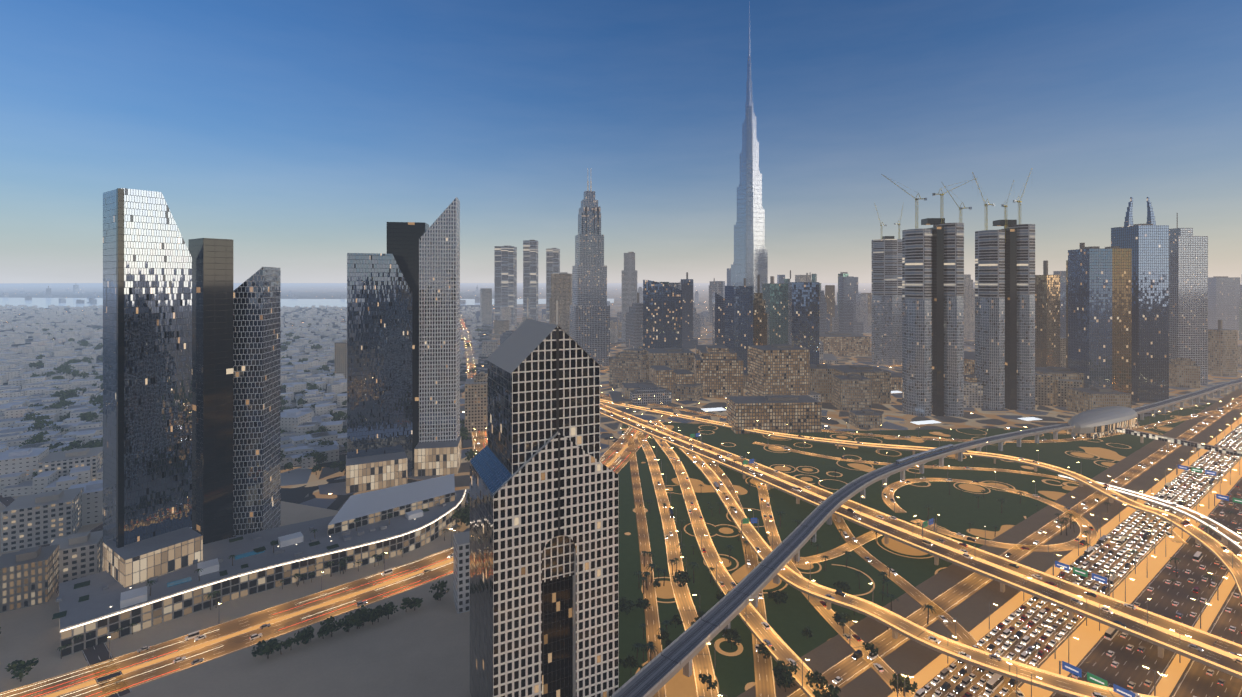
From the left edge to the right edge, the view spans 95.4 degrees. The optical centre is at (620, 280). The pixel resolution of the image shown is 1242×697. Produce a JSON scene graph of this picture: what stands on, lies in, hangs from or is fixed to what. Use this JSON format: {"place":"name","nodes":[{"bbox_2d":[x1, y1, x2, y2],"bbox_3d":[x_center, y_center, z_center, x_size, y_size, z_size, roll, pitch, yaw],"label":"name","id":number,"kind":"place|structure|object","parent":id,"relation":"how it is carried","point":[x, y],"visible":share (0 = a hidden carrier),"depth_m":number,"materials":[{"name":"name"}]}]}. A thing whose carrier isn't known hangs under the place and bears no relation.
{"place":"outdoors","nodes":[
{"label":"outdoors","id":0,"kind":"place"},
{"bbox_2d":[0,495,131,696],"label":"grey road","id":1,"kind":"structure","parent":0,"point":[96,654],"depth_m":251.74,"materials":[{"name":"grey asphalt"}]},
{"bbox_2d":[0,298,346,307],"bbox_3d":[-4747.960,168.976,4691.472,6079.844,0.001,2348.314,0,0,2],"label":"water","id":2,"kind":"structure","parent":0,"point":[46,302],"depth_m":4448.50,"materials":[{"name":"blue liquid"}]},
{"bbox_2d":[0,479,470,696],"bbox_3d":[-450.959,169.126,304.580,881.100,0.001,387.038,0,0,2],"label":"ground","id":3,"kind":"structure","parent":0,"point":[423,650],"depth_m":258.86,"materials":[{"name":"grey concrete"}]},
{"bbox_2d":[0,292,493,466],"bbox_3d":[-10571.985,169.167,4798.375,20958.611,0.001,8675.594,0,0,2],"label":"suburb ground","id":4,"kind":"structure","parent":0,"point":[482,365],"depth_m":2251.99,"materials":[{"name":"grey"}]},
{"bbox_2d":[0,427,636,696],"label":"road","id":5,"kind":"structure","parent":0,"point":[79,676],"depth_m":277.32,"materials":[{"name":"asphalt"}]},
{"bbox_2d":[43,420,646,696],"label":"road","id":6,"kind":"structure","parent":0,"point":[64,691],"depth_m":275.80,"materials":[{"name":"asphalt"}]},
{"bbox_2d":[55,420,651,696],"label":"road","id":7,"kind":"structure","parent":0,"point":[137,677],"depth_m":273.35,"materials":[{"name":"asphalt"}]},
{"bbox_2d":[460,319,487,453],"bbox_3d":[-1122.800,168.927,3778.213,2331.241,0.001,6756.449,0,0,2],"label":"branch road","id":8,"kind":"structure","parent":0,"point":[479,436],"depth_m":618.40,"materials":[{"name":"asphalt"}]},
{"bbox_2d":[108,319,1241,696],"bbox_3d":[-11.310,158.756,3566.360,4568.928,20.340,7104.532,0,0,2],"label":"street lamps","id":9,"kind":"object","parent":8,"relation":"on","point":[936,531],"visible":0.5,"depth_m":329.12,"materials":[{"name":"grey metal"}]},
{"bbox_2d":[137,319,1241,696],"bbox_3d":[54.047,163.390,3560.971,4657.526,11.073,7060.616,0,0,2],"label":"traffic","id":10,"kind":"object","parent":8,"relation":"on","point":[993,683],"visible":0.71,"depth_m":317.99,"materials":[{"name":"white"}]},
{"bbox_2d":[460,299,613,304],"bbox_3d":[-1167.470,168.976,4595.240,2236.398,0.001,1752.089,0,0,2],"label":"water","id":11,"kind":"structure","parent":0,"point":[472,301],"depth_m":4665.70,"materials":[{"name":"grey liquid"}]},
{"bbox_2d":[0,283,1241,531],"bbox_3d":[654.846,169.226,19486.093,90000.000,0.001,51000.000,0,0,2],"label":"ground","id":12,"kind":"structure","parent":0,"point":[324,487],"depth_m":727.87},
{"bbox_2d":[5,658,38,681],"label":"tree","id":13,"kind":"object","parent":12,"relation":"on","point":[21,666],"visible":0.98,"depth_m":238.13,"materials":[{"name":"green plant"}]},
{"bbox_2d":[18,433,49,446],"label":"tree","id":14,"kind":"object","parent":12,"relation":"on","point":[39,437],"visible":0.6,"depth_m":544.95,"materials":[{"name":"green plant"}]},
{"bbox_2d":[28,418,53,430],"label":"tree","id":15,"kind":"object","parent":12,"relation":"on","point":[38,424],"visible":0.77,"depth_m":603.15,"materials":[{"name":"green plant"}]},
{"bbox_2d":[61,440,83,450],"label":"tree","id":16,"kind":"object","parent":12,"relation":"on","point":[77,444],"visible":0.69,"depth_m":539.21,"materials":[{"name":"green plant"}]},
{"bbox_2d":[76,413,96,421],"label":"tree","id":17,"kind":"object","parent":12,"relation":"on","point":[89,416],"visible":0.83,"depth_m":659.29,"materials":[{"name":"green plant"}]},
{"bbox_2d":[103,188,191,544],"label":"skyscraper","id":18,"kind":"structure","parent":12,"relation":"on","point":[157,378],"depth_m":317.18,"materials":[{"name":"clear glass"}]},
{"bbox_2d":[0,410,311,525],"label":"buildings","id":19,"kind":"structure","parent":12,"relation":"on","point":[27,460],"depth_m":457.84,"materials":[{"name":"grey"}]},
{"bbox_2d":[116,188,232,547],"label":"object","id":20,"kind":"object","parent":12,"relation":"on","point":[212,389],"visible":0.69,"depth_m":342.64,"materials":[{"name":"brown glass"}]},
{"bbox_2d":[0,304,482,496],"bbox_3d":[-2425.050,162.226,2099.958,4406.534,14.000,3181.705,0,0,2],"label":"suburb houses","id":21,"kind":"structure","parent":12,"relation":"on","point":[16,401],"depth_m":904.27,"materials":[{"name":"grey"}]},
{"bbox_2d":[233,267,279,536],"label":"skyscraper","id":22,"kind":"structure","parent":12,"relation":"on","point":[256,401],"depth_m":362.44,"materials":[{"name":"grey glass"}]},
{"bbox_2d":[52,474,465,657],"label":"podium building","id":23,"kind":"structure","parent":12,"relation":"on","point":[99,607],"depth_m":322.21,"materials":[{"name":"white concrete"}]},
{"bbox_2d":[251,638,279,658],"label":"tree","id":24,"kind":"object","parent":12,"relation":"on","point":[267,648],"visible":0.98,"depth_m":252.61,"materials":[{"name":"green plant"}]},
{"bbox_2d":[103,436,460,587],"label":"podium","id":25,"kind":"object","parent":12,"relation":"on","point":[131,564],"visible":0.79,"depth_m":322.08,"materials":[{"name":"beige glass"}]},
{"bbox_2d":[294,625,314,643],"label":"tree","id":26,"kind":"object","parent":12,"relation":"on","point":[305,631],"visible":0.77,"depth_m":263.61,"materials":[{"name":"green plant"}]},
{"bbox_2d":[295,630,314,644],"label":"tree","id":27,"kind":"object","parent":12,"relation":"on","point":[305,640],"visible":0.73,"depth_m":261.33,"materials":[{"name":"green plant"}]},
{"bbox_2d":[303,450,326,463],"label":"tree","id":28,"kind":"object","parent":12,"relation":"on","point":[315,455],"visible":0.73,"depth_m":513.83,"materials":[{"name":"green plant"}]},
{"bbox_2d":[320,616,343,636],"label":"tree","id":29,"kind":"object","parent":12,"relation":"on","point":[328,625],"visible":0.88,"depth_m":268.47,"materials":[{"name":"green plant"}]},
{"bbox_2d":[331,411,346,420],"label":"tree","id":30,"kind":"object","parent":12,"relation":"on","point":[339,416],"visible":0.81,"depth_m":656.69,"materials":[{"name":"green plant"}]},
{"bbox_2d":[337,611,356,631],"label":"tree","id":31,"kind":"object","parent":12,"relation":"on","point":[349,618],"visible":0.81,"depth_m":271.35,"materials":[{"name":"green plant"}]},
{"bbox_2d":[356,604,374,625],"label":"tree","id":32,"kind":"object","parent":12,"relation":"on","point":[363,610],"visible":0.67,"depth_m":277.45,"materials":[{"name":"green plant"}]},
{"bbox_2d":[368,606,383,621],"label":"tree","id":33,"kind":"object","parent":12,"relation":"on","point":[376,616],"visible":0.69,"depth_m":278.79,"materials":[{"name":"green plant"}]},
{"bbox_2d":[347,253,411,475],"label":"skyscraper","id":34,"kind":"structure","parent":12,"relation":"on","point":[379,356],"depth_m":479.50,"materials":[{"name":"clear glass"}]},
{"bbox_2d":[378,601,398,618],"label":"tree","id":35,"kind":"object","parent":12,"relation":"on","point":[388,608],"visible":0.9,"depth_m":282.78,"materials":[{"name":"green plant"}]},
{"bbox_2d":[387,222,428,468],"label":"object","id":36,"kind":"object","parent":12,"relation":"on","point":[403,243],"visible":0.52,"depth_m":508.36,"materials":[{"name":"brown glass"}]},
{"bbox_2d":[407,597,422,610],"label":"tree","id":37,"kind":"object","parent":12,"relation":"on","point":[416,602],"visible":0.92,"depth_m":289.53,"materials":[{"name":"green plant"}]},
{"bbox_2d":[429,580,448,600],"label":"tree","id":38,"kind":"object","parent":12,"relation":"on","point":[441,585],"visible":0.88,"depth_m":298.73,"materials":[{"name":"green plant"}]},
{"bbox_2d":[419,197,459,441],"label":"skyscraper","id":39,"kind":"structure","parent":12,"relation":"on","point":[439,329],"depth_m":511.98,"materials":[{"name":"grey glass"}]},
{"bbox_2d":[452,507,469,524],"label":"tree","id":40,"kind":"object","parent":12,"relation":"on","point":[460,515],"visible":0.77,"depth_m":390.02,"materials":[{"name":"green plant"}]},
{"bbox_2d":[1,272,982,585],"bbox_3d":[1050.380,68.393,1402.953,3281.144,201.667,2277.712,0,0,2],"label":"buildings","id":41,"kind":"structure","parent":12,"relation":"on","point":[45,518],"depth_m":368.49,"materials":[{"name":"beige"}]},
{"bbox_2d":[494,240,559,325],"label":"skyscrapers","id":42,"kind":"structure","parent":12,"relation":"on","point":[505,275],"depth_m":2159.69,"materials":[{"name":"grey glass"}]},
{"bbox_2d":[470,298,618,696],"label":"skyscraper","id":43,"kind":"structure","parent":12,"relation":"on","point":[544,551],"depth_m":208.16,"materials":[{"name":"beige"}]},
{"bbox_2d":[570,181,609,365],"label":"skyscraper","id":44,"kind":"structure","parent":12,"relation":"on","point":[589,321],"depth_m":1121.59,"materials":[{"name":"grey"}]},
{"bbox_2d":[0,320,1241,612],"bbox_3d":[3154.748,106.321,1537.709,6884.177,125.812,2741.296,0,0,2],"label":"low-rise buildings","id":45,"kind":"structure","parent":12,"relation":"on","point":[28,576],"depth_m":779.32,"materials":[{"name":"brown concrete"}]},
{"bbox_2d":[2,271,1241,348],"bbox_3d":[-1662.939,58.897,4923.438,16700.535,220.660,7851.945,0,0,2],"label":"city","id":46,"kind":"object","parent":12,"relation":"on","point":[634,327],"visible":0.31,"depth_m":1453.26,"materials":[{"name":"grey"}]},
{"bbox_2d":[621,598,635,614],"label":"tree","id":47,"kind":"object","parent":12,"relation":"on","point":[628,605],"visible":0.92,"depth_m":284.90,"materials":[{"name":"green plant"}]},
{"bbox_2d":[18,268,1239,334],"bbox_3d":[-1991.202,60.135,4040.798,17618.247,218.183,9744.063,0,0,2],"label":"city","id":48,"kind":"object","parent":12,"relation":"on","point":[1223,298],"visible":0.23,"depth_m":1926.71,"materials":[{"name":"grey"}]},
{"bbox_2d":[619,654,641,676],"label":"tree","id":49,"kind":"object","parent":12,"relation":"on","point":[632,661],"visible":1,"depth_m":240.93,"materials":[{"name":"green plant"}]},
{"bbox_2d":[636,598,650,608],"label":"tree","id":50,"kind":"object","parent":12,"relation":"on","point":[644,604],"visible":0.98,"depth_m":288.73,"materials":[{"name":"green plant"}]},
{"bbox_2d":[672,570,690,586],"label":"tree","id":51,"kind":"object","parent":12,"relation":"on","point":[683,578],"visible":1,"depth_m":310.13,"materials":[{"name":"green plant"}]},
{"bbox_2d":[643,280,724,348],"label":"buildings","id":52,"kind":"structure","parent":12,"relation":"on","point":[662,315],"depth_m":1045.46,"materials":[{"name":"blue"}]},
{"bbox_2d":[698,673,717,690],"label":"tree","id":53,"kind":"object","parent":12,"relation":"on","point":[712,685],"visible":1,"depth_m":232.16,"materials":[{"name":"green plant"}]},
{"bbox_2d":[335,272,1081,431],"bbox_3d":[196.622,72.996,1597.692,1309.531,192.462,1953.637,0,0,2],"label":"buildings","id":54,"kind":"structure","parent":12,"relation":"on","point":[476,402],"depth_m":770.97,"materials":[{"name":"stone"}]},
{"bbox_2d":[724,632,741,648],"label":"tree","id":55,"kind":"object","parent":12,"relation":"on","point":[728,636],"visible":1,"depth_m":259.01,"materials":[{"name":"green plant"}]},
{"bbox_2d":[652,435,830,696],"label":"ramp","id":56,"kind":"structure","parent":12,"relation":"on","point":[751,617],"depth_m":308.30,"materials":[{"name":"asphalt"}]},
{"bbox_2d":[731,2,767,299],"bbox_3d":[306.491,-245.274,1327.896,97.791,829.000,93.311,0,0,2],"label":"skyscraper","id":57,"kind":"structure","parent":12,"relation":"on","point":[750,263],"depth_m":1332.96,"materials":[{"name":"grey metal"}]},
{"bbox_2d":[757,642,774,658],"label":"tree","id":58,"kind":"object","parent":12,"relation":"on","point":[764,650],"visible":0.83,"depth_m":251.34,"materials":[{"name":"green plant"}]},
{"bbox_2d":[767,590,783,603],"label":"tree","id":59,"kind":"object","parent":12,"relation":"on","point":[772,595],"visible":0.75,"depth_m":295.81,"materials":[{"name":"green plant"}]},
{"bbox_2d":[773,590,787,603],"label":"tree","id":60,"kind":"object","parent":12,"relation":"on","point":[781,595],"visible":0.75,"depth_m":294.27,"materials":[{"name":"green plant"}]},
{"bbox_2d":[774,671,794,691],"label":"tree","id":61,"kind":"object","parent":12,"relation":"on","point":[783,682],"visible":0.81,"depth_m":231.92,"materials":[{"name":"green plant"}]},
{"bbox_2d":[772,662,799,687],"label":"tree","id":62,"kind":"object","parent":12,"relation":"on","point":[791,668],"visible":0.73,"depth_m":235.14,"materials":[{"name":"green plant"}]},
{"bbox_2d":[650,332,976,433],"bbox_3d":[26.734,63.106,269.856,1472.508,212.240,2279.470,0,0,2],"label":"buildings","id":63,"kind":"structure","parent":12,"relation":"on","point":[777,398],"depth_m":756.08,"materials":[{"name":"brown"}]},
{"bbox_2d":[805,669,827,689],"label":"tree","id":64,"kind":"object","parent":12,"relation":"on","point":[822,681],"visible":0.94,"depth_m":232.40,"materials":[{"name":"green plant"}]},
{"bbox_2d":[812,684,840,696],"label":"tree","id":65,"kind":"object","parent":12,"relation":"on","point":[833,691],"visible":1,"depth_m":222.22,"materials":[{"name":"green plant"}]},
{"bbox_2d":[453,197,1207,613],"bbox_3d":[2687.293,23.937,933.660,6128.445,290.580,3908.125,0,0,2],"label":"city","id":66,"kind":"object","parent":12,"relation":"on","point":[1148,242],"depth_m":811.43},
{"bbox_2d":[832,612,850,628],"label":"tree","id":67,"kind":"object","parent":12,"relation":"on","point":[840,616],"visible":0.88,"depth_m":274.19,"materials":[{"name":"green plant"}]},
{"bbox_2d":[833,581,850,592],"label":"tree","id":68,"kind":"object","parent":12,"relation":"on","point":[841,585],"visible":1,"depth_m":305.37,"materials":[{"name":"green plant"}]},
{"bbox_2d":[862,642,878,655],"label":"tree","id":69,"kind":"object","parent":12,"relation":"on","point":[869,646],"visible":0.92,"depth_m":252.84,"materials":[{"name":"green plant"}]},
{"bbox_2d":[702,391,1041,424],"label":"floodlit sites","id":70,"kind":"object","parent":12,"relation":"on","point":[914,422],"visible":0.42,"depth_m":694.05,"materials":[{"name":"grey"}]},
{"bbox_2d":[872,202,903,364],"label":"tower","id":71,"kind":"structure","parent":12,"relation":"on","point":[886,300],"depth_m":1142.63,"materials":[{"name":"beige"}]},
{"bbox_2d":[889,678,906,692],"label":"tree","id":72,"kind":"object","parent":12,"relation":"on","point":[894,683],"visible":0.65,"depth_m":230.75,"materials":[{"name":"green plant"}]},
{"bbox_2d":[651,420,1155,696],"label":"ramp","id":73,"kind":"structure","parent":12,"relation":"on","point":[1059,684],"depth_m":262.31,"materials":[{"name":"orange"}]},
{"bbox_2d":[892,673,917,695],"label":"tree","id":74,"kind":"object","parent":12,"relation":"on","point":[903,680],"visible":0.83,"depth_m":229.31,"materials":[{"name":"green plant"}]},
{"bbox_2d":[725,246,1111,388],"bbox_3d":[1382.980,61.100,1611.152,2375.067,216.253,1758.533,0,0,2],"label":"buildings","id":75,"kind":"structure","parent":12,"relation":"on","point":[1090,313],"depth_m":785.02,"materials":[{"name":"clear glass"}]},
{"bbox_2d":[600,408,1241,678],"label":"flyover","id":76,"kind":"object","parent":12,"relation":"on","point":[1207,656],"visible":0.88,"depth_m":306.64,"materials":[{"name":"orange"}]},
{"bbox_2d":[600,403,1241,659],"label":"flyover","id":77,"kind":"object","parent":12,"relation":"on","point":[1220,644],"visible":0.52,"depth_m":320.71,"materials":[{"name":"orange"}]},
{"bbox_2d":[600,399,1241,596],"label":"elevated road","id":78,"kind":"structure","parent":12,"relation":"on","point":[1209,543],"depth_m":465.17,"materials":[{"name":"orange"}]},
{"bbox_2d":[882,174,975,416],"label":"tower","id":79,"kind":"structure","parent":12,"relation":"on","point":[933,320],"depth_m":708.76,"materials":[{"name":"beige"}]},
{"bbox_2d":[753,243,1131,407],"bbox_3d":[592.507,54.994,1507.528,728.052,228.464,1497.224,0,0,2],"label":"high-rise buildings","id":80,"kind":"structure","parent":12,"relation":"on","point":[1047,319],"depth_m":918.06,"materials":[{"name":"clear glass"}]},
{"bbox_2d":[660,270,1241,344],"bbox_3d":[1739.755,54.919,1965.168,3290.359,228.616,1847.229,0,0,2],"label":"buildings","id":81,"kind":"structure","parent":12,"relation":"on","point":[775,296],"depth_m":1093.55,"materials":[{"name":"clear glass"}]},
{"bbox_2d":[683,384,1241,676],"bbox_3d":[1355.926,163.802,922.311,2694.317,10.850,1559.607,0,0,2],"label":"viaduct piers","id":82,"kind":"structure","parent":12,"relation":"on","point":[687,669],"depth_m":438.96,"materials":[{"name":"grey concrete"}]},
{"bbox_2d":[610,378,1241,696],"bbox_3d":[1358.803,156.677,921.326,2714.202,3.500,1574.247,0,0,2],"label":"metro viaduct","id":83,"kind":"object","parent":82,"relation":"on","point":[655,675],"visible":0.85,"depth_m":306.26,"materials":[{"name":"concrete"}]},
{"bbox_2d":[896,444,952,464],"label":"metro train","id":84,"kind":"object","parent":83,"relation":"on","point":[922,454],"visible":1,"depth_m":501.71,"materials":[{"name":"grey metal"}]},
{"bbox_2d":[972,168,1034,409],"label":"tower","id":85,"kind":"structure","parent":12,"relation":"on","point":[1005,316],"depth_m":743.44,"materials":[{"name":"beige"}]},
{"bbox_2d":[1066,406,1138,438],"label":"metro station","id":86,"kind":"object","parent":12,"relation":"on","point":[1095,423],"visible":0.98,"depth_m":618.80,"materials":[{"name":"silver metal"}]},
{"bbox_2d":[1058,475,1241,550],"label":"white ramp","id":87,"kind":"structure","parent":12,"relation":"on","point":[1229,535],"depth_m":392.24,"materials":[{"name":"white concrete"}]},
{"bbox_2d":[1117,427,1241,459],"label":"footbridge","id":88,"kind":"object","parent":12,"relation":"on","point":[1194,445],"visible":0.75,"depth_m":561.49,"materials":[{"name":"white glass"}]},
{"bbox_2d":[0,0,1241,282],"label":"sky","id":89,"kind":"structure","parent":0,"point":[291,132],"materials":[{"name":"blue"}]},
{"bbox_2d":[627,433,666,696],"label":"road","id":90,"kind":"structure","parent":0,"point":[652,621],"depth_m":337.00,"materials":[{"name":"asphalt"}]},
{"bbox_2d":[635,433,718,696],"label":"road","id":91,"kind":"structure","parent":0,"point":[702,661],"depth_m":316.88,"materials":[{"name":"asphalt"}]},
{"bbox_2d":[754,479,913,696],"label":"ramp","id":92,"kind":"structure","parent":0,"point":[886,676],"depth_m":289.95,"materials":[{"name":"asphalt"}]},
{"bbox_2d":[618,402,1214,696],"bbox_3d":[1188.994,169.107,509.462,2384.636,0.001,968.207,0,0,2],"label":"grass ground","id":93,"kind":"structure","parent":0,"point":[793,617],"depth_m":418.56,"materials":[{"name":"green plant"}]},
{"bbox_2d":[788,531,881,564],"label":"ramp","id":94,"kind":"structure","parent":93,"relation":"on","point":[863,539],"depth_m":353.19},
{"bbox_2d":[600,395,1241,442],"bbox_3d":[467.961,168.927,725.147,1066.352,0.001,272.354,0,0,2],"label":"road","id":95,"kind":"structure","parent":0,"point":[1119,433],"depth_m":634.84,"materials":[{"name":"asphalt"}]},
{"bbox_2d":[753,442,1187,543],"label":"elevated road","id":96,"kind":"structure","parent":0,"point":[1177,539],"depth_m":509.55,"materials":[{"name":"orange"}]},
{"bbox_2d":[737,388,1241,696],"bbox_3d":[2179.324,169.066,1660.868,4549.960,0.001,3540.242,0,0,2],"label":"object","id":97,"kind":"object","parent":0,"point":[913,658],"visible":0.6,"depth_m":315.05,"materials":[{"name":"brown"}]},
{"bbox_2d":[701,457,775,696],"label":"ramp","id":98,"kind":"structure","parent":97,"relation":"on","point":[764,679],"depth_m":265.01,"materials":[{"name":"orange"}]},
{"bbox_2d":[832,514,1025,696],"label":"ramp","id":99,"kind":"structure","parent":97,"relation":"on","point":[964,636],"depth_m":304.75,"materials":[{"name":"brown asphalt"}]},
{"bbox_2d":[787,395,1241,696],"bbox_3d":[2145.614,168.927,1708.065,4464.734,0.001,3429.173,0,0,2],"label":"service road","id":100,"kind":"structure","parent":97,"relation":"on","point":[847,669],"depth_m":315.83,"materials":[{"name":"brown"}]},
{"bbox_2d":[888,417,1241,696],"bbox_3d":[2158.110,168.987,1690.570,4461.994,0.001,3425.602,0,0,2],"label":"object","id":101,"kind":"object","parent":97,"relation":"on","point":[929,672],"visible":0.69,"depth_m":302.92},
{"bbox_2d":[1019,458,1241,696],"bbox_3d":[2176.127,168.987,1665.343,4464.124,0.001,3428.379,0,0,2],"label":"highway median","id":102,"kind":"object","parent":97,"relation":"on","point":[1089,635],"visible":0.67,"depth_m":311.82,"materials":[{"name":"grey"}]},
{"bbox_2d":[1051,478,1241,696],"bbox_3d":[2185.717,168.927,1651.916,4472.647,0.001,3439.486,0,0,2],"label":"highway","id":103,"kind":"structure","parent":97,"relation":"on","point":[1098,661],"depth_m":294.41,"materials":[{"name":"grey asphalt"}]},
{"bbox_2d":[1151,552,1241,696],"bbox_3d":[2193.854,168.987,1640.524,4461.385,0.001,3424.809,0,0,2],"label":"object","id":104,"kind":"object","parent":97,"relation":"on","point":[1165,686],"visible":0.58,"depth_m":275.82,"materials":[{"name":"orange"}]},
{"bbox_2d":[1172,585,1241,696],"bbox_3d":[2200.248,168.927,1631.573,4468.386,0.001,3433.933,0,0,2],"label":"highway","id":105,"kind":"structure","parent":97,"relation":"on","point":[1197,681],"depth_m":242.17,"materials":[{"name":"asphalt"}]},
{"bbox_2d":[882,478,1096,551],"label":"loop","id":106,"kind":"object","parent":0,"point":[1081,521],"visible":0.92,"depth_m":393.98,"materials":[{"name":"orange"}]},
{"bbox_2d":[912,427,1241,696],"bbox_3d":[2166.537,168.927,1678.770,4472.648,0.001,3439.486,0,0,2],"label":"highway","id":107,"kind":"structure","parent":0,"point":[993,639],"depth_m":289.95,"materials":[{"name":"grey"}]},
{"bbox_2d":[689,433,1241,696],"bbox_3d":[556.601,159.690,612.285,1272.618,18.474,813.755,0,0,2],"label":"sign gantries","id":108,"kind":"object","parent":107,"relation":"on","point":[1077,671],"visible":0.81,"depth_m":312.24,"materials":[{"name":"blue"}]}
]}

